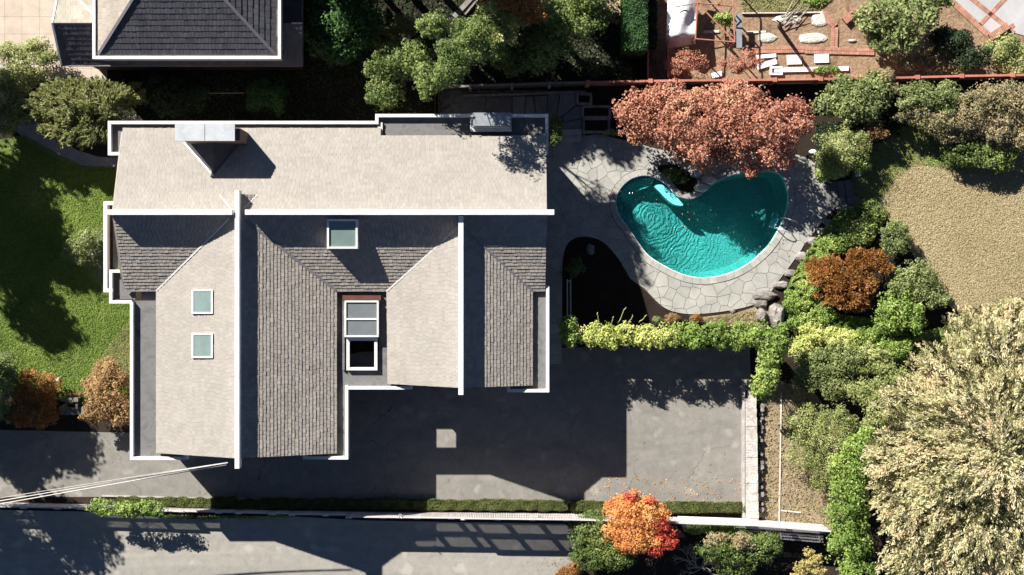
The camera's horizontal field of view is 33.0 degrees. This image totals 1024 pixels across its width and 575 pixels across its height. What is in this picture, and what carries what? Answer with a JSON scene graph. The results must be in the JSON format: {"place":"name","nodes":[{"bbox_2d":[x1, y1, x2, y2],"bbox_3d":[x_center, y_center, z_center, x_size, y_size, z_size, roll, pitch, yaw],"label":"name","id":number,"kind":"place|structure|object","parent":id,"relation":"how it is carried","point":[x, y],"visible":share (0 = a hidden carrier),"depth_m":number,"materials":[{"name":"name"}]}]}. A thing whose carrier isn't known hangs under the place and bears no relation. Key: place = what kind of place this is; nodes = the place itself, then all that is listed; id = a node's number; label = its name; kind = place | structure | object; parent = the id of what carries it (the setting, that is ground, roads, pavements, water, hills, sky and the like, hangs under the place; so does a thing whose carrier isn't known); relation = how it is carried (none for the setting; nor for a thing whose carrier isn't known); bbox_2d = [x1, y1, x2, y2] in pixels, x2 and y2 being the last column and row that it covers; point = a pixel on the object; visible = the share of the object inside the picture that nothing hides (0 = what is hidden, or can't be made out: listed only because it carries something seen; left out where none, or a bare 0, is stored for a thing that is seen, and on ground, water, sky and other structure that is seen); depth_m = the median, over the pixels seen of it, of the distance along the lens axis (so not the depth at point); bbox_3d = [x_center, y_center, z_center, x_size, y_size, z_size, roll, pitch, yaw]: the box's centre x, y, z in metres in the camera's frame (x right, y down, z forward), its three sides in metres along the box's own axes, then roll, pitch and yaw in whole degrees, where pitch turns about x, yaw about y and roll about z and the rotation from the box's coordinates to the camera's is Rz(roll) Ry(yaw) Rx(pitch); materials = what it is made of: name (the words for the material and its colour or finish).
{"place":"outdoors","nodes":[
{"label":"outdoors","id":0,"kind":"place"},
{"bbox_2d":[0,0,106,78],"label":"terrace","id":1,"kind":"structure","parent":0,"point":[21,21],"depth_m":99.96,"materials":[{"name":"concrete"}]},
{"bbox_2d":[0,35,59,92],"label":"shrub","id":2,"kind":"object","parent":1,"relation":"on","point":[27,73],"visible":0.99,"depth_m":98.11,"materials":[{"name":"green plant"}]},
{"bbox_2d":[0,135,129,406],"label":"lawn","id":3,"kind":"structure","parent":0,"point":[5,143],"depth_m":99.99,"materials":[{"name":"green plant"}]},
{"bbox_2d":[0,349,21,424],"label":"shrub","id":4,"kind":"object","parent":3,"relation":"on","point":[9,376],"visible":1,"depth_m":98.31,"materials":[{"name":"green plant"}]},
{"bbox_2d":[60,228,98,265],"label":"shrub","id":5,"kind":"object","parent":3,"relation":"on","point":[87,244],"visible":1,"depth_m":98.71,"materials":[{"name":"green plant"}]},
{"bbox_2d":[78,355,129,430],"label":"shrub","id":6,"kind":"object","parent":3,"relation":"on","point":[110,405],"visible":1,"depth_m":97.90,"materials":[{"name":"brown plant"}]},
{"bbox_2d":[102,322,129,388],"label":"worn grass","id":7,"kind":"structure","parent":3,"relation":"on","point":[120,349],"depth_m":99.92,"materials":[{"name":"green plant"}]},
{"bbox_2d":[16,118,117,167],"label":"garden path","id":8,"kind":"structure","parent":0,"point":[74,155],"depth_m":99.97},
{"bbox_2d":[51,0,303,69],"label":"neighbour house","id":9,"kind":"structure","parent":0,"point":[182,34],"depth_m":93.26,"materials":[{"name":"grey tile"}]},
{"bbox_2d":[0,510,580,574],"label":"road","id":10,"kind":"structure","parent":0,"point":[58,543],"depth_m":99.99,"materials":[{"name":"grey asphalt"}]},
{"bbox_2d":[0,347,750,501],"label":"driveway","id":11,"kind":"structure","parent":0,"point":[636,410],"depth_m":99.99,"materials":[{"name":"grey asphalt"}]},
{"bbox_2d":[0,0,1023,574],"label":"ground","id":12,"kind":"structure","parent":0,"point":[780,564],"depth_m":100.00,"materials":[{"name":"soil"}]},
{"bbox_2d":[0,80,25,138],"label":"shrub","id":13,"kind":"object","parent":12,"relation":"on","point":[6,106],"visible":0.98,"depth_m":98.24,"materials":[{"name":"green plant"}]},
{"bbox_2d":[5,368,64,431],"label":"shrub","id":14,"kind":"object","parent":12,"relation":"on","point":[36,398],"visible":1,"depth_m":98.51,"materials":[{"name":"orange plant"}]},
{"bbox_2d":[12,73,148,150],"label":"tree","id":15,"kind":"object","parent":12,"relation":"on","point":[86,114],"visible":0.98,"depth_m":96.35,"materials":[{"name":"green plant"}]},
{"bbox_2d":[115,496,178,506],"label":"boxwood hedge","id":16,"kind":"object","parent":12,"relation":"on","point":[170,501],"visible":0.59,"depth_m":99.47,"materials":[{"name":"green plant"}]},
{"bbox_2d":[138,70,210,119],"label":"shrub","id":17,"kind":"object","parent":12,"relation":"on","point":[160,88],"visible":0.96,"depth_m":97.88,"materials":[{"name":"green plant"}]},
{"bbox_2d":[176,496,236,508],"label":"boxwood hedge","id":18,"kind":"object","parent":12,"relation":"on","point":[207,503],"visible":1,"depth_m":99.46,"materials":[{"name":"green plant"}]},
{"bbox_2d":[163,513,290,524],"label":"ground plant","id":19,"kind":"object","parent":12,"relation":"on","point":[180,516],"visible":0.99,"depth_m":99.82,"materials":[{"name":"green plant"}]},
{"bbox_2d":[245,74,289,116],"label":"shrub","id":20,"kind":"object","parent":12,"relation":"on","point":[270,89],"visible":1,"depth_m":97.88,"materials":[{"name":"green plant"}]},
{"bbox_2d":[235,497,329,510],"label":"boxwood hedge","id":21,"kind":"object","parent":12,"relation":"on","point":[276,504],"visible":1,"depth_m":99.46,"materials":[{"name":"green plant"}]},
{"bbox_2d":[103,113,553,468],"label":"house","id":22,"kind":"structure","parent":12,"relation":"on","point":[267,268],"depth_m":93.55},
{"bbox_2d":[303,0,387,67],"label":"rhododendron","id":23,"kind":"object","parent":12,"relation":"on","point":[336,16],"visible":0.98,"depth_m":96.31,"materials":[{"name":"green plant"}]},
{"bbox_2d":[60,0,642,120],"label":"ground cover","id":24,"kind":"object","parent":12,"relation":"on","point":[349,111],"visible":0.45,"depth_m":99.88,"materials":[{"name":"green plant"}]},
{"bbox_2d":[328,497,412,511],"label":"boxwood hedge","id":25,"kind":"object","parent":12,"relation":"on","point":[337,504],"visible":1,"depth_m":99.46,"materials":[{"name":"green plant"}]},
{"bbox_2d":[362,12,418,53],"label":"shrub","id":26,"kind":"object","parent":12,"relation":"on","point":[401,27],"visible":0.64,"depth_m":98.44,"materials":[{"name":"green plant"}]},
{"bbox_2d":[361,38,447,111],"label":"laurel tree","id":27,"kind":"object","parent":12,"relation":"on","point":[391,64],"visible":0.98,"depth_m":94.68,"materials":[{"name":"green plant"}]},
{"bbox_2d":[0,502,830,532],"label":"garden wall","id":28,"kind":"structure","parent":12,"relation":"on","point":[675,520],"depth_m":98.56,"materials":[{"name":"white paint"}]},
{"bbox_2d":[84,497,168,519],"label":"climbing vine","id":29,"kind":"object","parent":28,"relation":"attached to","point":[127,510],"visible":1,"depth_m":97.63,"materials":[{"name":"green plant"}]},
{"bbox_2d":[683,519,766,539],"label":"climbing vine","id":30,"kind":"object","parent":28,"relation":"attached to","point":[693,530],"visible":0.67,"depth_m":98.22,"materials":[{"name":"green plant"}]},
{"bbox_2d":[414,8,526,88],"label":"broadleaf tree","id":31,"kind":"object","parent":12,"relation":"on","point":[471,45],"visible":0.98,"depth_m":89.79,"materials":[{"name":"green plant"}]},
{"bbox_2d":[412,498,537,511],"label":"boxwood hedge","id":32,"kind":"object","parent":12,"relation":"on","point":[492,505],"visible":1,"depth_m":99.46,"materials":[{"name":"green plant"}]},
{"bbox_2d":[470,0,529,46],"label":"tree","id":33,"kind":"object","parent":12,"relation":"on","point":[501,23],"visible":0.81,"depth_m":94.12,"materials":[{"name":"green plant"}]},
{"bbox_2d":[435,81,585,93],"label":"board fence","id":34,"kind":"object","parent":12,"relation":"on","point":[549,84],"visible":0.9,"depth_m":98.68,"materials":[{"name":"brown wood"}]},
{"bbox_2d":[476,0,549,25],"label":"autumn tree","id":35,"kind":"object","parent":12,"relation":"on","point":[529,11],"visible":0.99,"depth_m":93.40,"materials":[{"name":"red plant"}]},
{"bbox_2d":[511,0,612,76],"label":"broadleaf tree","id":36,"kind":"object","parent":12,"relation":"on","point":[559,26],"visible":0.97,"depth_m":95.66,"materials":[{"name":"green plant"}]},
{"bbox_2d":[553,315,581,348],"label":"shrub","id":37,"kind":"object","parent":12,"relation":"on","point":[569,332],"visible":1,"depth_m":96.22,"materials":[{"name":"green plant"}]},
{"bbox_2d":[582,118,609,133],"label":"planter box","id":38,"kind":"object","parent":12,"relation":"on","point":[595,125],"visible":1,"depth_m":99.80,"materials":[{"name":"grey wood"}]},
{"bbox_2d":[581,105,610,118],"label":"planter box","id":39,"kind":"object","parent":12,"relation":"on","point":[595,111],"visible":1,"depth_m":99.79,"materials":[{"name":"grey wood"}]},
{"bbox_2d":[567,508,638,572],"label":"shrub","id":40,"kind":"object","parent":12,"relation":"on","point":[594,548],"visible":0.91,"depth_m":97.75,"materials":[{"name":"green plant"}]},
{"bbox_2d":[575,53,638,89],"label":"shrub","id":41,"kind":"object","parent":12,"relation":"on","point":[603,72],"visible":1,"depth_m":98.57,"materials":[{"name":"green plant"}]},
{"bbox_2d":[575,320,681,354],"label":"vine hedge","id":42,"kind":"object","parent":12,"relation":"on","point":[595,332],"visible":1,"depth_m":96.49,"materials":[{"name":"yellow plant"}]},
{"bbox_2d":[619,0,648,58],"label":"clipped hedge","id":43,"kind":"object","parent":12,"relation":"on","point":[634,27],"visible":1,"depth_m":96.80,"materials":[{"name":"green plant"}]},
{"bbox_2d":[599,488,680,558],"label":"autumn tree","id":44,"kind":"object","parent":12,"relation":"on","point":[629,513],"visible":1,"depth_m":96.22,"materials":[{"name":"orange plant"}]},
{"bbox_2d":[563,239,769,326],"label":"pool side bed","id":45,"kind":"object","parent":12,"relation":"on","point":[605,287],"visible":0.83,"depth_m":99.99,"materials":[{"name":"soil"}]},
{"bbox_2d":[698,307,769,326],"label":"dusty soil","id":46,"kind":"structure","parent":45,"relation":"on","point":[765,309],"depth_m":99.99,"materials":[{"name":"brown soil"}]},
{"bbox_2d":[699,310,757,324],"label":"ground cover","id":47,"kind":"object","parent":46,"relation":"on","point":[750,315],"visible":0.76,"depth_m":99.90,"materials":[{"name":"beige plant"}]},
{"bbox_2d":[642,500,745,513],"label":"boxwood hedge","id":48,"kind":"object","parent":12,"relation":"on","point":[692,507],"visible":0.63,"depth_m":99.46,"materials":[{"name":"green plant"}]},
{"bbox_2d":[611,76,815,179],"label":"maple tree","id":49,"kind":"object","parent":12,"relation":"on","point":[698,149],"visible":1,"depth_m":95.79,"materials":[{"name":"red plant"}]},
{"bbox_2d":[667,319,790,353],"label":"vine hedge","id":50,"kind":"object","parent":12,"relation":"on","point":[722,341],"visible":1,"depth_m":96.36,"materials":[{"name":"green plant"}]},
{"bbox_2d":[693,529,783,574],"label":"broadleaf tree","id":51,"kind":"object","parent":12,"relation":"on","point":[732,551],"visible":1,"depth_m":97.17,"materials":[{"name":"green plant"}]},
{"bbox_2d":[678,516,822,542],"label":"deck railing","id":52,"kind":"object","parent":12,"relation":"on","point":[816,535],"visible":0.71,"depth_m":99.20,"materials":[{"name":"white paint"}]},
{"bbox_2d":[741,380,764,519],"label":"retaining wall","id":53,"kind":"structure","parent":12,"relation":"on","point":[750,470],"depth_m":99.39,"materials":[{"name":"concrete"}]},
{"bbox_2d":[749,333,791,400],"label":"vine hedge","id":54,"kind":"object","parent":12,"relation":"on","point":[767,372],"visible":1,"depth_m":96.63,"materials":[{"name":"green plant"}]},
{"bbox_2d":[584,73,1023,87],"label":"red fence","id":55,"kind":"object","parent":12,"relation":"on","point":[818,80],"visible":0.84,"depth_m":98.37,"materials":[{"name":"brown paint"}]},
{"bbox_2d":[761,381,849,529],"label":"verge","id":56,"kind":"structure","parent":12,"relation":"on","point":[773,458],"depth_m":99.99,"materials":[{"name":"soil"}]},
{"bbox_2d":[781,401,860,492],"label":"shrub","id":57,"kind":"object","parent":56,"relation":"on","point":[816,433],"visible":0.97,"depth_m":98.29,"materials":[{"name":"green plant"}]},
{"bbox_2d":[821,423,880,574],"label":"conifer tree","id":58,"kind":"object","parent":56,"relation":"on","point":[853,485],"visible":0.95,"depth_m":96.85,"materials":[{"name":"green plant"}]},
{"bbox_2d":[790,546,826,574],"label":"tree","id":59,"kind":"object","parent":12,"relation":"on","point":[810,567],"visible":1,"depth_m":97.71,"materials":[{"name":"yellow plant"}]},
{"bbox_2d":[781,274,837,332],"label":"shrub","id":60,"kind":"object","parent":12,"relation":"on","point":[793,322],"visible":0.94,"depth_m":99.21,"materials":[{"name":"green plant"}]},
{"bbox_2d":[787,321,865,360],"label":"shrub","id":61,"kind":"object","parent":12,"relation":"on","point":[825,335],"visible":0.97,"depth_m":98.71,"materials":[{"name":"yellow plant"}]},
{"bbox_2d":[789,338,868,401],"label":"shrub","id":62,"kind":"object","parent":12,"relation":"on","point":[833,366],"visible":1,"depth_m":98.18,"materials":[{"name":"green plant"}]},
{"bbox_2d":[785,203,885,294],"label":"ground cover","id":63,"kind":"object","parent":12,"relation":"on","point":[801,275],"visible":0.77,"depth_m":99.61,"materials":[{"name":"green plant"}]},
{"bbox_2d":[813,222,858,261],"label":"shrub","id":64,"kind":"object","parent":12,"relation":"on","point":[830,243],"visible":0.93,"depth_m":99.09,"materials":[{"name":"green plant"}]},
{"bbox_2d":[823,180,853,208],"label":"garden steps","id":65,"kind":"structure","parent":12,"relation":"on","point":[843,192],"depth_m":99.79,"materials":[{"name":"stone"}]},
{"bbox_2d":[812,124,872,178],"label":"shrub","id":66,"kind":"object","parent":12,"relation":"on","point":[832,158],"visible":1,"depth_m":97.81,"materials":[{"name":"green plant"}]},
{"bbox_2d":[814,150,872,181],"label":"shrub","id":67,"kind":"object","parent":12,"relation":"on","point":[858,166],"visible":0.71,"depth_m":98.93,"materials":[{"name":"green plant"}]},
{"bbox_2d":[803,246,894,313],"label":"japanese maple","id":68,"kind":"object","parent":12,"relation":"on","point":[857,292],"visible":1,"depth_m":98.08,"materials":[{"name":"orange plant"}]},
{"bbox_2d":[811,68,897,127],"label":"rhododendron","id":69,"kind":"object","parent":12,"relation":"on","point":[848,98],"visible":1,"depth_m":97.46,"materials":[{"name":"green plant"}]},
{"bbox_2d":[815,121,901,188],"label":"ground cover","id":70,"kind":"object","parent":12,"relation":"on","point":[888,124],"visible":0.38,"depth_m":99.88,"materials":[{"name":"green plant"}]},
{"bbox_2d":[845,195,894,246],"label":"shrub","id":71,"kind":"object","parent":12,"relation":"on","point":[866,219],"visible":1,"depth_m":98.85,"materials":[{"name":"green plant"}]},
{"bbox_2d":[784,286,960,364],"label":"ground cover","id":72,"kind":"object","parent":12,"relation":"on","point":[863,321],"visible":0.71,"depth_m":99.66,"materials":[{"name":"green plant"}]},
{"bbox_2d":[857,119,889,147],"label":"maple","id":73,"kind":"object","parent":12,"relation":"on","point":[873,127],"visible":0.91,"depth_m":98.37,"materials":[{"name":"brown plant"}]},
{"bbox_2d":[842,334,911,431],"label":"shrub","id":74,"kind":"object","parent":12,"relation":"on","point":[881,367],"visible":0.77,"depth_m":98.11,"materials":[{"name":"green plant"}]},
{"bbox_2d":[841,324,914,359],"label":"shrub","id":75,"kind":"object","parent":12,"relation":"on","point":[900,348],"visible":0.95,"depth_m":98.88,"materials":[{"name":"green plant"}]},
{"bbox_2d":[878,218,912,259],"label":"shrub","id":76,"kind":"object","parent":12,"relation":"on","point":[898,229],"visible":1,"depth_m":98.56,"materials":[{"name":"green plant"}]},
{"bbox_2d":[870,289,927,336],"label":"shrub","id":77,"kind":"object","parent":12,"relation":"on","point":[893,318],"visible":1,"depth_m":98.11,"materials":[{"name":"green plant"}]},
{"bbox_2d":[884,257,954,310],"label":"shrub","id":78,"kind":"object","parent":12,"relation":"on","point":[924,287],"visible":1,"depth_m":98.22,"materials":[{"name":"green plant"}]},
{"bbox_2d":[894,79,970,117],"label":"shrub","id":79,"kind":"object","parent":12,"relation":"on","point":[931,98],"visible":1,"depth_m":97.39,"materials":[{"name":"green plant"}]},
{"bbox_2d":[857,295,1023,574],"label":"cedar tree","id":80,"kind":"object","parent":12,"relation":"on","point":[919,487],"visible":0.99,"depth_m":93.15,"materials":[{"name":"beige plant"}]},
{"bbox_2d":[892,93,991,149],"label":"shrub","id":81,"kind":"object","parent":12,"relation":"on","point":[958,125],"visible":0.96,"depth_m":97.71,"materials":[{"name":"beige plant"}]},
{"bbox_2d":[963,78,1023,153],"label":"shrub","id":82,"kind":"object","parent":12,"relation":"on","point":[1007,94],"visible":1,"depth_m":97.50,"materials":[{"name":"beige plant"}]},
{"bbox_2d":[440,90,585,136],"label":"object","id":83,"kind":"structure","parent":0,"point":[562,105],"depth_m":99.86,"materials":[{"name":"grey stone"}]},
{"bbox_2d":[548,115,570,147],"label":"bush","id":84,"kind":"object","parent":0,"point":[554,131],"visible":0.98,"depth_m":98.75,"materials":[{"name":"green plant"}]},
{"bbox_2d":[545,135,834,363],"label":"patio","id":85,"kind":"structure","parent":0,"point":[585,175],"depth_m":99.95,"materials":[{"name":"stone"}]},
{"bbox_2d":[657,164,697,191],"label":"planting bed","id":86,"kind":"object","parent":85,"relation":"on","point":[691,183],"visible":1,"depth_m":99.87,"materials":[{"name":"soil"}]},
{"bbox_2d":[616,171,788,277],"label":"swimming pool","id":87,"kind":"structure","parent":85,"relation":"in","point":[662,235],"depth_m":101.91,"materials":[{"name":"liquid"}]},
{"bbox_2d":[648,0,1023,79],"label":"garden soil","id":88,"kind":"structure","parent":0,"point":[836,11],"depth_m":99.99,"materials":[{"name":"brown soil"}]},
{"bbox_2d":[647,0,658,49],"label":"clipped hedge","id":89,"kind":"object","parent":88,"relation":"on","point":[653,24],"visible":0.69,"depth_m":98.22,"materials":[{"name":"green plant"}]},
{"bbox_2d":[665,0,695,47],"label":"tarp shelter","id":90,"kind":"object","parent":88,"relation":"on","point":[681,22],"visible":0.98,"depth_m":98.30,"materials":[{"name":"white fabric"}]},
{"bbox_2d":[663,49,708,75],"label":"sapling","id":91,"kind":"object","parent":88,"relation":"on","point":[685,64],"visible":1,"depth_m":98.46,"materials":[{"name":"pink plant"}]},
{"bbox_2d":[676,0,735,47],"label":"scaffold","id":92,"kind":"object","parent":88,"relation":"on","point":[697,3],"visible":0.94,"depth_m":97.77,"materials":[{"name":"red paint"}]},
{"bbox_2d":[714,46,764,77],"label":"sapling","id":93,"kind":"object","parent":88,"relation":"on","point":[739,68],"visible":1,"depth_m":98.04,"materials":[{"name":"pink plant"}]},
{"bbox_2d":[741,0,830,11],"bbox_3d":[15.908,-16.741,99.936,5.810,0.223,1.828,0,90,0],"label":"rough grass","id":94,"kind":"structure","parent":88,"relation":"on","point":[757,8],"depth_m":99.92,"materials":[{"name":"plant"}]},
{"bbox_2d":[742,11,874,54],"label":"brick edging","id":95,"kind":"object","parent":88,"relation":"on","point":[834,48],"visible":0.93,"depth_m":99.89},
{"bbox_2d":[850,0,954,54],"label":"rhododendron","id":96,"kind":"object","parent":88,"relation":"on","point":[883,33],"visible":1,"depth_m":97.15,"materials":[{"name":"green plant"}]},
{"bbox_2d":[890,46,972,75],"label":"shrub","id":97,"kind":"object","parent":88,"relation":"on","point":[929,58],"visible":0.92,"depth_m":98.78,"materials":[{"name":"green plant"}]},
{"bbox_2d":[926,22,992,72],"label":"shrub","id":98,"kind":"object","parent":88,"relation":"on","point":[943,36],"visible":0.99,"depth_m":98.22,"materials":[{"name":"green plant"}]},
{"bbox_2d":[951,0,1023,40],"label":"pale terrace","id":99,"kind":"structure","parent":88,"relation":"on","point":[985,18],"depth_m":99.94,"materials":[{"name":"concrete"}]},
{"bbox_2d":[981,31,1023,77],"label":"shrub","id":100,"kind":"object","parent":88,"relation":"on","point":[1006,53],"visible":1,"depth_m":98.22,"materials":[{"name":"green plant"}]},
{"bbox_2d":[852,123,1023,343],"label":"dry lawn","id":101,"kind":"structure","parent":0,"point":[962,227],"depth_m":99.99,"materials":[{"name":"beige plant"}]},
{"bbox_2d":[853,123,972,201],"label":"green grass","id":102,"kind":"structure","parent":101,"relation":"on","point":[896,163],"depth_m":99.92,"materials":[{"name":"green plant"}]},
{"bbox_2d":[939,135,1018,174],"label":"shrub","id":103,"kind":"object","parent":101,"relation":"on","point":[985,155],"visible":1,"depth_m":98.57,"materials":[{"name":"green plant"}]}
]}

